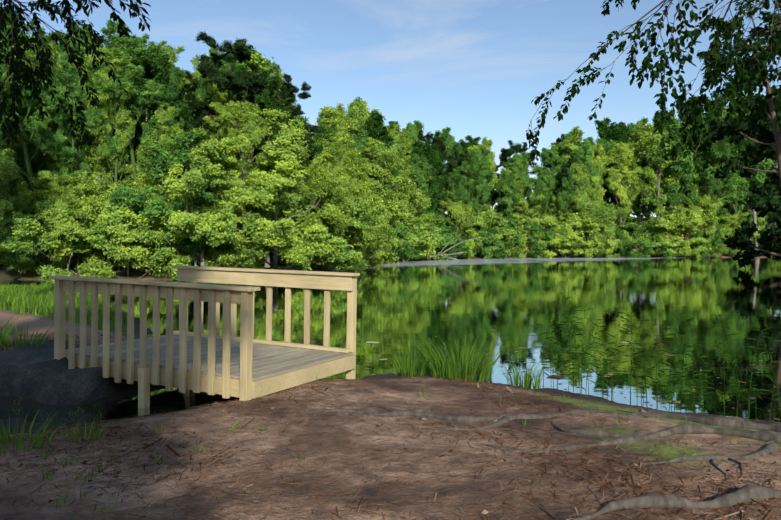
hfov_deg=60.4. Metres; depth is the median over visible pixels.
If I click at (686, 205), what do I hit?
tall tree
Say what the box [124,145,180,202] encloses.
tree
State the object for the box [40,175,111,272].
fine round tree
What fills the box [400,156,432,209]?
tall tree
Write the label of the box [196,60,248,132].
tall fine tree
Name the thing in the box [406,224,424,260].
shrub
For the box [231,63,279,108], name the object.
fine tree
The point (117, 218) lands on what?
tree
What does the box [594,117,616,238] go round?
tree
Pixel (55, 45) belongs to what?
tall fine tree
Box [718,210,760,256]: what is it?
round tree
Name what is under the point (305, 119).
tall tree
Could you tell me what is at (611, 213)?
round tree
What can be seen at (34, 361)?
boulder
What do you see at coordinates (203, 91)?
airy tree
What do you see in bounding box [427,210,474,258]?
shrub
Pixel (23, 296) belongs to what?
meadow grass
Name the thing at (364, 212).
fine shrub
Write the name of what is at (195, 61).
airy tree
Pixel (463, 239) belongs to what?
shrub
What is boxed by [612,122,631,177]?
tree
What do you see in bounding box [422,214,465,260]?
shrub
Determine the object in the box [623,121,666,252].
tall tree
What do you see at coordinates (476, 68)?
sky
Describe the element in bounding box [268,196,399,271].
tree
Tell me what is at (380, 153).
edge tree
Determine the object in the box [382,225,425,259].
shrub
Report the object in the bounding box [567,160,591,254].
tall tree
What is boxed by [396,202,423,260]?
round tree
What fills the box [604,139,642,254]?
tall tree
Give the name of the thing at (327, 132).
tall fine tree
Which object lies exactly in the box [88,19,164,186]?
airy tree
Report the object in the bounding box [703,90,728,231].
tree
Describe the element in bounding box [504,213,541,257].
round tree
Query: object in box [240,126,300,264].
tree
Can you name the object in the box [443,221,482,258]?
shrub
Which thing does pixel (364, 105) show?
tall tree
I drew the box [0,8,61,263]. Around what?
airy tree
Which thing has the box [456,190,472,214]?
tall tree
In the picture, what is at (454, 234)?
shrub
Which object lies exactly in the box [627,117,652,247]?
tall tree
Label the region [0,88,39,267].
airy tree
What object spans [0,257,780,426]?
water
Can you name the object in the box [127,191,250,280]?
tree
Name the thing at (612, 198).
tree
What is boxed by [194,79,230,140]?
airy tree
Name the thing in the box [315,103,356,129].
tall tree
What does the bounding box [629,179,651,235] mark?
tree
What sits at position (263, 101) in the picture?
fine tree
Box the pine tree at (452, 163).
[444,149,472,191]
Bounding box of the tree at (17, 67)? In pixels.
[0,0,150,152]
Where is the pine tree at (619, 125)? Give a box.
[616,122,630,234]
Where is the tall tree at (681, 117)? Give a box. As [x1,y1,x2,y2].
[676,95,711,179]
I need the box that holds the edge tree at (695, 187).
[684,176,711,233]
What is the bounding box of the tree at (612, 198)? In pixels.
[604,184,627,225]
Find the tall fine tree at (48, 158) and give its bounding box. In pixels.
[36,151,59,202]
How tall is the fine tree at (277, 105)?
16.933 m
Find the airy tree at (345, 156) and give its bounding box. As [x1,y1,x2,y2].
[327,146,356,189]
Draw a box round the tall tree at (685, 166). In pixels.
[658,117,701,246]
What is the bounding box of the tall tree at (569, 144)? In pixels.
[547,126,585,209]
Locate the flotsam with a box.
[341,331,780,420]
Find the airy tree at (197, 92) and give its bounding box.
[180,88,202,157]
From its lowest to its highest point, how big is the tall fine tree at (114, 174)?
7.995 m
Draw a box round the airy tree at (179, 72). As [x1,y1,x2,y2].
[169,63,186,105]
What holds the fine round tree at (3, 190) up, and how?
on the ground at (350, 459)
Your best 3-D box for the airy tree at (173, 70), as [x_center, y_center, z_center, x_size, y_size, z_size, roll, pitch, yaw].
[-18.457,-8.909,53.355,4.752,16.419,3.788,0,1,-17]
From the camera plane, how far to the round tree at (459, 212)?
114.23 m
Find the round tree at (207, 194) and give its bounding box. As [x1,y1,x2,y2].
[104,128,227,266]
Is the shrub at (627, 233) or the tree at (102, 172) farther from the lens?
the shrub at (627, 233)
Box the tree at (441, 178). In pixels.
[416,139,450,213]
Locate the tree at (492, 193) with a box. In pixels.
[467,157,498,207]
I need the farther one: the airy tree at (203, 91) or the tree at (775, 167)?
the tree at (775, 167)
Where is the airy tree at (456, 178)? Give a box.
[447,166,466,219]
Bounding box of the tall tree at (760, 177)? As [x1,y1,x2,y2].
[733,98,775,250]
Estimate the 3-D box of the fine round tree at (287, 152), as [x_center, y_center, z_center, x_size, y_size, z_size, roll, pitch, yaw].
[-7.664,-3.061,43.489,8.492,12.320,10.296,0,0,22]
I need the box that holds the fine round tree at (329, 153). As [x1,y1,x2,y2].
[299,136,390,265]
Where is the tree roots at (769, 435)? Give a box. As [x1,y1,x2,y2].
[322,403,780,519]
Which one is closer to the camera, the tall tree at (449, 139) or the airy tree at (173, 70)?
the airy tree at (173, 70)
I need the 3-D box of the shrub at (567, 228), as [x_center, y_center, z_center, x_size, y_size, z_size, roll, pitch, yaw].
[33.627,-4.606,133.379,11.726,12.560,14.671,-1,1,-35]
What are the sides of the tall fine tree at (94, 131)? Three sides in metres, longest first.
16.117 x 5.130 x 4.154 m
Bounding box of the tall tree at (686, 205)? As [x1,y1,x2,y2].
[665,189,688,210]
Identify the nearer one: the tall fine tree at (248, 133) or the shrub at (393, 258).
the tall fine tree at (248, 133)
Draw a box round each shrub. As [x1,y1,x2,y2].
[0,201,93,272]
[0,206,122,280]
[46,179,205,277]
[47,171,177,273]
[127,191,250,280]
[128,193,248,266]
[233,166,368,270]
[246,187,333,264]
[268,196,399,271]
[308,200,384,266]
[346,217,371,245]
[349,199,378,245]
[353,208,396,266]
[354,215,397,263]
[356,212,395,255]
[371,189,394,258]
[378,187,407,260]
[379,220,399,263]
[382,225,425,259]
[387,221,412,262]
[394,205,437,261]
[395,228,409,259]
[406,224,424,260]
[408,207,447,260]
[418,227,438,259]
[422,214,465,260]
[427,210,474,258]
[436,224,460,259]
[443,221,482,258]
[444,221,481,258]
[446,226,475,257]
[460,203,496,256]
[461,203,521,258]
[476,225,513,258]
[481,222,529,256]
[493,218,554,257]
[511,208,567,257]
[539,204,588,257]
[541,206,597,257]
[566,211,618,257]
[606,216,645,254]
[613,221,675,257]
[632,206,695,257]
[648,214,685,252]
[655,201,720,255]
[683,229,725,256]
[710,230,753,254]
[751,228,772,256]
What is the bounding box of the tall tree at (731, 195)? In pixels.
[711,173,737,216]
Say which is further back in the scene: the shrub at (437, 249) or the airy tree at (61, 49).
the shrub at (437, 249)
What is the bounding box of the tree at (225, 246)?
[215,192,238,264]
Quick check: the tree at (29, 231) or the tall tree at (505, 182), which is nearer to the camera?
the tree at (29, 231)
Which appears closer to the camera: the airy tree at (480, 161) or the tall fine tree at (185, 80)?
the tall fine tree at (185, 80)
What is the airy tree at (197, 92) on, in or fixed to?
on the ground at (350, 459)
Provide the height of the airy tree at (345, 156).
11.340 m
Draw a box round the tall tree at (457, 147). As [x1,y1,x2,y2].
[444,142,466,197]
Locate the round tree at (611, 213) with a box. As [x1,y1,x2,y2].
[585,202,630,257]
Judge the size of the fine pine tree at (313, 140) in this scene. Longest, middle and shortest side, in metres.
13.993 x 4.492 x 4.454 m
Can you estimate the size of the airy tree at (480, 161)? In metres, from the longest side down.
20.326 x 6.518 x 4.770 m
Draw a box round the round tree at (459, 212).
[438,197,476,258]
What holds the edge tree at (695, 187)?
on the ground at (350, 459)
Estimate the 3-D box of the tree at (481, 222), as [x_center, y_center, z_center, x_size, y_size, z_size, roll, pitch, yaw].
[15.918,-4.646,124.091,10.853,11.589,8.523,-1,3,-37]
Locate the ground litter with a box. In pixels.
[0,333,780,519]
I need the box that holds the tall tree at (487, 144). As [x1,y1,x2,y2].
[478,136,497,205]
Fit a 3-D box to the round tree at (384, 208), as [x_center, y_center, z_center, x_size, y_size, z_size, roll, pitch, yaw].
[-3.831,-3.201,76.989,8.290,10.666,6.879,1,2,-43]
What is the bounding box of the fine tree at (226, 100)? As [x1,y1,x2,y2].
[218,96,251,140]
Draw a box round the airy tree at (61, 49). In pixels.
[39,32,96,136]
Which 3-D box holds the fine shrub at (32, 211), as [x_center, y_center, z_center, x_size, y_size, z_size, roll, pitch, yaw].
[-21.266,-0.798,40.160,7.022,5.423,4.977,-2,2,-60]
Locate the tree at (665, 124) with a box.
[645,121,682,209]
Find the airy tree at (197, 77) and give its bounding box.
[187,75,204,100]
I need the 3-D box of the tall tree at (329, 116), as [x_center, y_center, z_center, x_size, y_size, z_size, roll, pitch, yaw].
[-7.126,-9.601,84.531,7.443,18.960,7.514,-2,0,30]
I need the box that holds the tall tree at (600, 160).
[581,141,612,207]
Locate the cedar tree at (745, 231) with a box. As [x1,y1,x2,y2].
[696,0,780,268]
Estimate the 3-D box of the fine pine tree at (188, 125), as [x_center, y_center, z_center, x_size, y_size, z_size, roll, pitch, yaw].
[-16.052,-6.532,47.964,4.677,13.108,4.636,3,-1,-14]
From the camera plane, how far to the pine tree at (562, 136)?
156.12 m
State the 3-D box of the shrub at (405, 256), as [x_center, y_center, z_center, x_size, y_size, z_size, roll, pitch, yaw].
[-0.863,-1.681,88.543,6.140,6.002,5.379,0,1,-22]
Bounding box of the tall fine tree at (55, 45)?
[44,41,66,149]
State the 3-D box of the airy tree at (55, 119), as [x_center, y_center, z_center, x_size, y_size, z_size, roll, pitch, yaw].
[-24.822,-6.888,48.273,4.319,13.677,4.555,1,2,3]
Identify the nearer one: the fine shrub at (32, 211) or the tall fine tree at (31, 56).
the fine shrub at (32, 211)
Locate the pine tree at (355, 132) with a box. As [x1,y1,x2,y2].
[334,119,358,135]
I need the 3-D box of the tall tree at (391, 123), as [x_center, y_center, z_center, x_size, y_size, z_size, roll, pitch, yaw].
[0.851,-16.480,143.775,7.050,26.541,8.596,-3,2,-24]
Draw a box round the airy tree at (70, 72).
[34,53,106,255]
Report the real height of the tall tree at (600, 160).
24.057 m
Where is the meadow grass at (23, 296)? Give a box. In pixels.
[0,282,126,335]
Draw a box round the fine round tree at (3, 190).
[0,180,11,266]
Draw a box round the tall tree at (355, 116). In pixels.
[342,97,366,133]
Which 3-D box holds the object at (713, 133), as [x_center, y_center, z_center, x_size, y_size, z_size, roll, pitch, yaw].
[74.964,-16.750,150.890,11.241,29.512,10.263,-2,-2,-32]
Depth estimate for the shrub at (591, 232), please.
132.09 m
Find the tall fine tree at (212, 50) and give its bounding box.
[209,48,225,62]
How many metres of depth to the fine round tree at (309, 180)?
53.52 m
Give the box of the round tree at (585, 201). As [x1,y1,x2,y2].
[547,186,607,256]
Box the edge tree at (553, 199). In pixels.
[551,196,585,246]
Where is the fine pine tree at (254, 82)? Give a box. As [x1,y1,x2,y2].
[185,31,273,132]
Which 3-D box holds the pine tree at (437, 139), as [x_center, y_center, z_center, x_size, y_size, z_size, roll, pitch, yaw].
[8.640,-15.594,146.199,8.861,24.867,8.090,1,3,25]
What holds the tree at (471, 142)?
on the ground at (350, 459)
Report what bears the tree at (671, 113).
on the ground at (350, 459)
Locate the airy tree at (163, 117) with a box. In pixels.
[151,105,179,196]
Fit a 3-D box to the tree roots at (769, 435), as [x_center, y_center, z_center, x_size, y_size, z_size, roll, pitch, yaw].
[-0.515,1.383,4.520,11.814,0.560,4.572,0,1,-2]
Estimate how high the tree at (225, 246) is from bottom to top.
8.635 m
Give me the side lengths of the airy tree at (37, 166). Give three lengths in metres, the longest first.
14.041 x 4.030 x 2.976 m
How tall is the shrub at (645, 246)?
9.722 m
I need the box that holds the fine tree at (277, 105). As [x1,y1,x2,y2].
[231,68,283,120]
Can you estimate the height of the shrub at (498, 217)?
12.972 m
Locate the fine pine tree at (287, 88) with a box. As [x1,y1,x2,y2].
[257,73,322,194]
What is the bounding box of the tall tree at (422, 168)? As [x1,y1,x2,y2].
[408,154,433,212]
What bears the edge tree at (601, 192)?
on the ground at (350, 459)
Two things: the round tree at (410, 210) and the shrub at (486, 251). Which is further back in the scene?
the shrub at (486, 251)
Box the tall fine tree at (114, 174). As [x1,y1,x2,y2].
[105,167,121,183]
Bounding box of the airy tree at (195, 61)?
[190,53,202,75]
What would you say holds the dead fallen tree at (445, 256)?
on the ground at (350, 459)
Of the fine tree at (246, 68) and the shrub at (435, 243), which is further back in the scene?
the shrub at (435, 243)
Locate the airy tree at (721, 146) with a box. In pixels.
[696,136,738,247]
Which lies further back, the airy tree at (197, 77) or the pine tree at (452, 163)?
the pine tree at (452, 163)
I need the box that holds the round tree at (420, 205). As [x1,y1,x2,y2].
[390,178,430,255]
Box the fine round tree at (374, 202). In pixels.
[331,161,380,247]
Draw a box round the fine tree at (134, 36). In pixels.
[117,34,138,52]
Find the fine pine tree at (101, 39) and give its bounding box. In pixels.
[55,34,108,47]
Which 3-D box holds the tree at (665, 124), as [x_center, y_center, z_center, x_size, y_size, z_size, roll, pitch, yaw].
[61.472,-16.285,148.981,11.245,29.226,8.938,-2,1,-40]
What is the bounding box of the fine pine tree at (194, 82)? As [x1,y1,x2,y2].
[181,70,201,103]
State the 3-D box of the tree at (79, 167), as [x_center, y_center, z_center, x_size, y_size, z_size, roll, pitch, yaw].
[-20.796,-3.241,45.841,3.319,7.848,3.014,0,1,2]
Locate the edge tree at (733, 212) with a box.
[706,202,759,243]
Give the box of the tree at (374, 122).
[358,111,393,146]
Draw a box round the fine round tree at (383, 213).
[347,178,391,217]
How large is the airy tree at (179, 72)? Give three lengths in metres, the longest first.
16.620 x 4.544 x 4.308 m
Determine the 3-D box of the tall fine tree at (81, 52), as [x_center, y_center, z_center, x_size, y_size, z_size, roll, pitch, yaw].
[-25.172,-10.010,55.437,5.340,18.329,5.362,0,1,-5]
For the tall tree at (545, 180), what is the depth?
136.60 m
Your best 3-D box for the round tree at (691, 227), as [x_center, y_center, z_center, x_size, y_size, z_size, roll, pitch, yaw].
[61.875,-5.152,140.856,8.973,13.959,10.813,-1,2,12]
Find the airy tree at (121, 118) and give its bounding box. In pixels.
[94,59,136,266]
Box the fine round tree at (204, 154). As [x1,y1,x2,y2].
[134,125,272,277]
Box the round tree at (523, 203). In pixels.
[511,193,555,255]
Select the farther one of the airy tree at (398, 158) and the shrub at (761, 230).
the shrub at (761, 230)
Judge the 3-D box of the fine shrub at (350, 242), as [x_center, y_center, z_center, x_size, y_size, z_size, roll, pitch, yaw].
[-5.179,-1.545,57.583,7.639,6.395,6.890,0,1,12]
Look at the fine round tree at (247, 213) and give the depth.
42.22 m
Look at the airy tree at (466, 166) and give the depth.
124.66 m
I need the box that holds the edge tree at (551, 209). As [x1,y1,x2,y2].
[545,203,560,248]
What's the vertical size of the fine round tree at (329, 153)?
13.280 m
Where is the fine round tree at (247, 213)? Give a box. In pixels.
[183,139,273,267]
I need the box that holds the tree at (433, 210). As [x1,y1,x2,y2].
[423,182,437,213]
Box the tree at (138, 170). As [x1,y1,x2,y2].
[130,167,156,192]
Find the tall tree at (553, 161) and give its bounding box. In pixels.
[529,147,566,205]
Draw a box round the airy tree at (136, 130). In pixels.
[100,82,143,162]
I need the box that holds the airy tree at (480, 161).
[466,149,491,211]
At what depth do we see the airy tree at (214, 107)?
42.79 m
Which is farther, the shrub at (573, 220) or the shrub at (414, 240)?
the shrub at (573, 220)
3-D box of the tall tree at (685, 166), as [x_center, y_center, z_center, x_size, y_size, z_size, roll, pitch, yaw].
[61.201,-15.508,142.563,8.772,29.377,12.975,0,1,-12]
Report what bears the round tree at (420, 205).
on the ground at (350, 459)
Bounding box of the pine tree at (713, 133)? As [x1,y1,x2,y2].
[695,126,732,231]
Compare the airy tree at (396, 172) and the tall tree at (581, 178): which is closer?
the airy tree at (396, 172)
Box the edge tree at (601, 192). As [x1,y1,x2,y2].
[589,188,606,248]
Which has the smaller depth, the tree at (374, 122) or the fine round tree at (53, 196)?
the fine round tree at (53, 196)
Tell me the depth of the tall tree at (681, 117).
157.37 m
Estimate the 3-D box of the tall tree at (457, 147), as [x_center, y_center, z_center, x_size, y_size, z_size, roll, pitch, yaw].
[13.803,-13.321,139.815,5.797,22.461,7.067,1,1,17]
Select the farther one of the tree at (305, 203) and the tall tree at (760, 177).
the tall tree at (760, 177)
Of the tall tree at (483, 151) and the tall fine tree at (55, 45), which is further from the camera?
the tall tree at (483, 151)
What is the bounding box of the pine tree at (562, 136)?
[551,134,582,176]
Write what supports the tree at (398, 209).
on the ground at (350, 459)
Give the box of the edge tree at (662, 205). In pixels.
[649,176,679,247]
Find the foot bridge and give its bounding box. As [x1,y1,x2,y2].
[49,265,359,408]
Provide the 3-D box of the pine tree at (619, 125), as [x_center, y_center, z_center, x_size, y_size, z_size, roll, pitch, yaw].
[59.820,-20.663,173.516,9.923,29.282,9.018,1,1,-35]
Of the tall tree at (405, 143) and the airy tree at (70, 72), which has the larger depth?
the tall tree at (405, 143)
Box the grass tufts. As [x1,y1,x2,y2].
[0,314,694,519]
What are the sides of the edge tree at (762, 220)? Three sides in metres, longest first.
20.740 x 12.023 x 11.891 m
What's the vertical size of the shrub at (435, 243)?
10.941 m
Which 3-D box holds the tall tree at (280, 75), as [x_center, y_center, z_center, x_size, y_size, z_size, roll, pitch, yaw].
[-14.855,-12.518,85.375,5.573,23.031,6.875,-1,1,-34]
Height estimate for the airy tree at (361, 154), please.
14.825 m
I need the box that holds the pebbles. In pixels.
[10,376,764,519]
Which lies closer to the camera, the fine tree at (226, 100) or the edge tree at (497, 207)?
the fine tree at (226, 100)
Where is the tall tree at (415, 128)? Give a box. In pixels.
[401,120,424,152]
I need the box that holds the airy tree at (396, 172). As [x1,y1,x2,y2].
[381,142,399,198]
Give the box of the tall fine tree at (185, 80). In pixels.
[180,72,200,109]
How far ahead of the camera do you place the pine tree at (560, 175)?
141.50 m
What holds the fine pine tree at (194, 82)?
on the ground at (350, 459)
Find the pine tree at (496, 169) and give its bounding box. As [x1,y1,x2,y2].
[492,165,500,207]
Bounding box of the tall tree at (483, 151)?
[467,147,495,205]
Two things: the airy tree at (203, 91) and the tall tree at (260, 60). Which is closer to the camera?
the airy tree at (203, 91)
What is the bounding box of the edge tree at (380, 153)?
[357,139,414,229]
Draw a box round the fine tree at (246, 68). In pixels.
[235,62,276,102]
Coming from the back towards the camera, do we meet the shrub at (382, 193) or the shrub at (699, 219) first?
the shrub at (699, 219)
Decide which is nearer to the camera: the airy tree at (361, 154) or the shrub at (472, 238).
the airy tree at (361, 154)
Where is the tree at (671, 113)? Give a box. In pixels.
[652,108,675,134]
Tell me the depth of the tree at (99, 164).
44.03 m
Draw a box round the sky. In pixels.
[0,0,780,217]
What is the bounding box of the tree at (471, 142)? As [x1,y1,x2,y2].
[458,135,480,153]
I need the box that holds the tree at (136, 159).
[124,145,151,181]
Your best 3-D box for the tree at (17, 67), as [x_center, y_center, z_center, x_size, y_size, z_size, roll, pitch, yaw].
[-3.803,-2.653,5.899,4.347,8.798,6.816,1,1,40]
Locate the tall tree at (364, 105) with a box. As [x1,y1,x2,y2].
[353,97,383,127]
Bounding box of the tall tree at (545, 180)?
[535,168,555,218]
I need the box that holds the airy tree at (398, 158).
[386,150,415,203]
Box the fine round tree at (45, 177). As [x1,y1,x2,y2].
[0,161,95,267]
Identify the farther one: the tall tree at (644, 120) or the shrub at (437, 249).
the tall tree at (644, 120)
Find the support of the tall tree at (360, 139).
on the ground at (350, 459)
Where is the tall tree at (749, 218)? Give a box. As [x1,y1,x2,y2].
[738,201,756,239]
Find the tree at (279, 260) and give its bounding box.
[269,168,305,264]
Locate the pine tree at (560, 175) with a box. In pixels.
[554,165,576,192]
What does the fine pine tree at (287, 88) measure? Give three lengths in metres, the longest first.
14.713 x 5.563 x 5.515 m
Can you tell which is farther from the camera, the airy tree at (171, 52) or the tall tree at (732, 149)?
the tall tree at (732, 149)
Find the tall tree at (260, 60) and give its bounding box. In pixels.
[239,47,280,92]
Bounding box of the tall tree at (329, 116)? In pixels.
[312,107,354,150]
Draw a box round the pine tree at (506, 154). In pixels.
[499,140,537,211]
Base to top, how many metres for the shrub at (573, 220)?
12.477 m
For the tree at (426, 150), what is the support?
on the ground at (350, 459)
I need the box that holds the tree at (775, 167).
[763,86,779,224]
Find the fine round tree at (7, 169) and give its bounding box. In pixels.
[0,133,48,266]
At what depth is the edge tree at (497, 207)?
132.78 m
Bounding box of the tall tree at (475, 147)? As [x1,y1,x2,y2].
[465,145,491,189]
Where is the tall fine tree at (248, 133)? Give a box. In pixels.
[220,100,274,267]
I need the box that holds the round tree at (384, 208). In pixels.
[368,191,390,258]
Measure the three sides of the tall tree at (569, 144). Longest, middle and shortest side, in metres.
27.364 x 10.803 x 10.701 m
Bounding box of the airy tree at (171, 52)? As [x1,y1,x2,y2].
[156,40,189,100]
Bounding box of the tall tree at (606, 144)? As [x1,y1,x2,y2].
[596,138,618,239]
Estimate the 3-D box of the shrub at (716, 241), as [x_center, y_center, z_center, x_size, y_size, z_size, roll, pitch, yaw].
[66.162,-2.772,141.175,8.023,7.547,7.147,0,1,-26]
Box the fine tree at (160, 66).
[102,44,201,179]
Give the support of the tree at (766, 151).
on the ground at (350, 459)
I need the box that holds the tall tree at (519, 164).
[502,151,533,200]
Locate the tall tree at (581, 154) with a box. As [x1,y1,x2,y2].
[572,137,601,247]
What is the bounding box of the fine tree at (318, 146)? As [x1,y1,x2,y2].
[301,143,324,188]
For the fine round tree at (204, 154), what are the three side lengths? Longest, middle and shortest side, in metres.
11.019 x 9.081 x 7.489 m
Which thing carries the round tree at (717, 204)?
on the ground at (350, 459)
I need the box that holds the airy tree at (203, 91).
[200,65,230,137]
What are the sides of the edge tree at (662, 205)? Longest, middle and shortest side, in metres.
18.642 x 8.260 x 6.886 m
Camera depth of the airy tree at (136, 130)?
48.72 m
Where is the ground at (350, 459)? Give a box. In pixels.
[0,217,780,519]
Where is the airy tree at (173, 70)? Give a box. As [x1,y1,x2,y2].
[147,41,186,107]
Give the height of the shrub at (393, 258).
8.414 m
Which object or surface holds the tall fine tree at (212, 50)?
on the ground at (350, 459)
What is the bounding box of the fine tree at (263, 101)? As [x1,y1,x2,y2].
[251,89,291,267]
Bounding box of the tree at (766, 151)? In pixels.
[743,98,780,260]
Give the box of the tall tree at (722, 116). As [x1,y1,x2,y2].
[711,106,739,186]
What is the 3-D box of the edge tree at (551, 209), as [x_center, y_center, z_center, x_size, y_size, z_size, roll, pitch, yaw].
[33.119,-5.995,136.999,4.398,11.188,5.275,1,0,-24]
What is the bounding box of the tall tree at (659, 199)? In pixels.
[633,126,683,249]
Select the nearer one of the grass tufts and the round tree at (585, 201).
the grass tufts
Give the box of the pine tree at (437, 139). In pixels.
[409,130,446,171]
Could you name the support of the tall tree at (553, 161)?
on the ground at (350, 459)
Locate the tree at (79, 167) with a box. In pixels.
[75,156,110,184]
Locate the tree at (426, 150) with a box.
[412,142,437,213]
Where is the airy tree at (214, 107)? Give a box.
[203,101,254,248]
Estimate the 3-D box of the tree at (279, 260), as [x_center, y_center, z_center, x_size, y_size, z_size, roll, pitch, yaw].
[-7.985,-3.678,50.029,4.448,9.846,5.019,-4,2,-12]
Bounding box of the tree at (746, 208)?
[732,115,774,243]
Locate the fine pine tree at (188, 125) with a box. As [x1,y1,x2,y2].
[138,74,197,138]
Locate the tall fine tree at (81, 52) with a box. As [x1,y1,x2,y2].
[55,22,97,154]
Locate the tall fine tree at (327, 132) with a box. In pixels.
[314,121,337,143]
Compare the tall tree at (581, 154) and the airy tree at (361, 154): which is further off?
the tall tree at (581, 154)
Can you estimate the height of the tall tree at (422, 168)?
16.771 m
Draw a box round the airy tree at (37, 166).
[18,63,57,189]
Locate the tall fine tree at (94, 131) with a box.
[78,44,117,162]
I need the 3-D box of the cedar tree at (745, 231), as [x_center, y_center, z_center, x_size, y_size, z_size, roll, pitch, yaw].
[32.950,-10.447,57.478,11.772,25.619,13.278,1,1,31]
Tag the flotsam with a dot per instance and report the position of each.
(560, 377)
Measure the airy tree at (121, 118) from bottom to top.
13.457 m
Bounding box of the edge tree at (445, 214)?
[438,187,449,222]
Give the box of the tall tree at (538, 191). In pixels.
[528,185,550,216]
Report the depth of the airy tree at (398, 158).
98.25 m
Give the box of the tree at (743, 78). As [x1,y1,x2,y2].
[526,0,780,166]
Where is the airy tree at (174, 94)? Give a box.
[142,75,189,147]
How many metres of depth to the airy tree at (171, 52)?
66.78 m
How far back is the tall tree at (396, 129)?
127.64 m
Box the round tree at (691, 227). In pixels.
[667,203,703,257]
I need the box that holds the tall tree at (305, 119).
[290,83,310,123]
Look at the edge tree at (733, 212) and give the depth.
151.88 m
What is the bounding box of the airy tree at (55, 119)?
[19,79,80,168]
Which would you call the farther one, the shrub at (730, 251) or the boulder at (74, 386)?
the shrub at (730, 251)
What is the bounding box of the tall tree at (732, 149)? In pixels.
[714,142,752,226]
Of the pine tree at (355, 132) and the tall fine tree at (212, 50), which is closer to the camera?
the tall fine tree at (212, 50)
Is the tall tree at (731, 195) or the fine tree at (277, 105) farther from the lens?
the tall tree at (731, 195)
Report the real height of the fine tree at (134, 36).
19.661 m
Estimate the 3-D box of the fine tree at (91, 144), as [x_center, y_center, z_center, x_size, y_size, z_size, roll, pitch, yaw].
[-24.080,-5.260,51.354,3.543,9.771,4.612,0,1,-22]
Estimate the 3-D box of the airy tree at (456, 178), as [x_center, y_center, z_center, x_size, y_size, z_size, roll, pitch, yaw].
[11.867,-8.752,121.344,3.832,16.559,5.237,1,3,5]
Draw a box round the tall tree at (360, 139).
[351,128,379,179]
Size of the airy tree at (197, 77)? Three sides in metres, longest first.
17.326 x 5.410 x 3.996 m
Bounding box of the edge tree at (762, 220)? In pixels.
[751,204,778,245]
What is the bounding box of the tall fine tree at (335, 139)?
[326,131,366,201]
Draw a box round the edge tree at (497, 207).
[492,204,506,245]
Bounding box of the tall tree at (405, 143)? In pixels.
[391,128,414,169]
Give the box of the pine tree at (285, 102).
[272,94,293,111]
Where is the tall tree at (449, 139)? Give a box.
[434,126,454,215]
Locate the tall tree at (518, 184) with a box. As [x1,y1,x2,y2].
[496,167,524,213]
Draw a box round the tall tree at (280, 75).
[273,69,294,117]
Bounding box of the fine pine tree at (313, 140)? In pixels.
[286,121,316,144]
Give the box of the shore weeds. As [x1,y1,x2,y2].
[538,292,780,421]
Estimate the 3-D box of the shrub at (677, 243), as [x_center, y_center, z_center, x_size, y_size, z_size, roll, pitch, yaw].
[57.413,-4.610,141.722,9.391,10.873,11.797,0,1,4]
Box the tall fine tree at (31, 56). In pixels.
[2,35,78,219]
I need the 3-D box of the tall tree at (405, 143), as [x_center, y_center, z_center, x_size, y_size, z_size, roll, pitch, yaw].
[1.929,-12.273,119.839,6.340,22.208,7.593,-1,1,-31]
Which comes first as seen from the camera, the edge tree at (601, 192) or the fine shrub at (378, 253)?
the fine shrub at (378, 253)
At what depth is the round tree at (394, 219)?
84.31 m
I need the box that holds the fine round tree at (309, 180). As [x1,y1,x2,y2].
[300,174,340,240]
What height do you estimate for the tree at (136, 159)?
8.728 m
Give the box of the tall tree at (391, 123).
[387,121,400,131]
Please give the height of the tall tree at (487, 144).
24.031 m
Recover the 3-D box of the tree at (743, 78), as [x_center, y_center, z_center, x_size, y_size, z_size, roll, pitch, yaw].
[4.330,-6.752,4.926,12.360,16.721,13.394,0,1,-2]
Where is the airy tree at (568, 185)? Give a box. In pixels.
[555,169,577,255]
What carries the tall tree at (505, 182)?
on the ground at (350, 459)
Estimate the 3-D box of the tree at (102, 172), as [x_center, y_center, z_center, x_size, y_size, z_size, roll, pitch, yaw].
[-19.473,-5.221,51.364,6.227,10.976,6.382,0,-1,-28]
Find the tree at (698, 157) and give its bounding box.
[681,105,711,195]
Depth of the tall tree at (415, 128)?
150.15 m
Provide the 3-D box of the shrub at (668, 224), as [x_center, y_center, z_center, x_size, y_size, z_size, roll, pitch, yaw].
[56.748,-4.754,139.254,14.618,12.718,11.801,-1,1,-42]
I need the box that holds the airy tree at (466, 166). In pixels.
[455,150,482,206]
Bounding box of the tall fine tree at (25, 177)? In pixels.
[8,138,37,205]
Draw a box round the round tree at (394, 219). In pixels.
[376,196,400,262]
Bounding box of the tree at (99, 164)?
[83,134,142,250]
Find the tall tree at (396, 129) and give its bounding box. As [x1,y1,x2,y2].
[386,124,400,141]
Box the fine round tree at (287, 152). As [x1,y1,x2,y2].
[219,108,353,270]
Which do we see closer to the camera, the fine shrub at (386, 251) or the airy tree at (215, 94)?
the airy tree at (215, 94)
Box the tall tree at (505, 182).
[495,170,521,226]
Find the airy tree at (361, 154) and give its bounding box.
[355,146,369,180]
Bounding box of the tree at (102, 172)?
[96,126,141,242]
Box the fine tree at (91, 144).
[55,128,95,176]
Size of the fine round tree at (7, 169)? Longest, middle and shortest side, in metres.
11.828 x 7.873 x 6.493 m
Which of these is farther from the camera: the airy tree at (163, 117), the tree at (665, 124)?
the tree at (665, 124)
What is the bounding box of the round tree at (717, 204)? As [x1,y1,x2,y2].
[689,195,732,256]
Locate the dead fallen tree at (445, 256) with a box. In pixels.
[417,232,479,260]
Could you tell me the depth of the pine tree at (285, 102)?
79.19 m

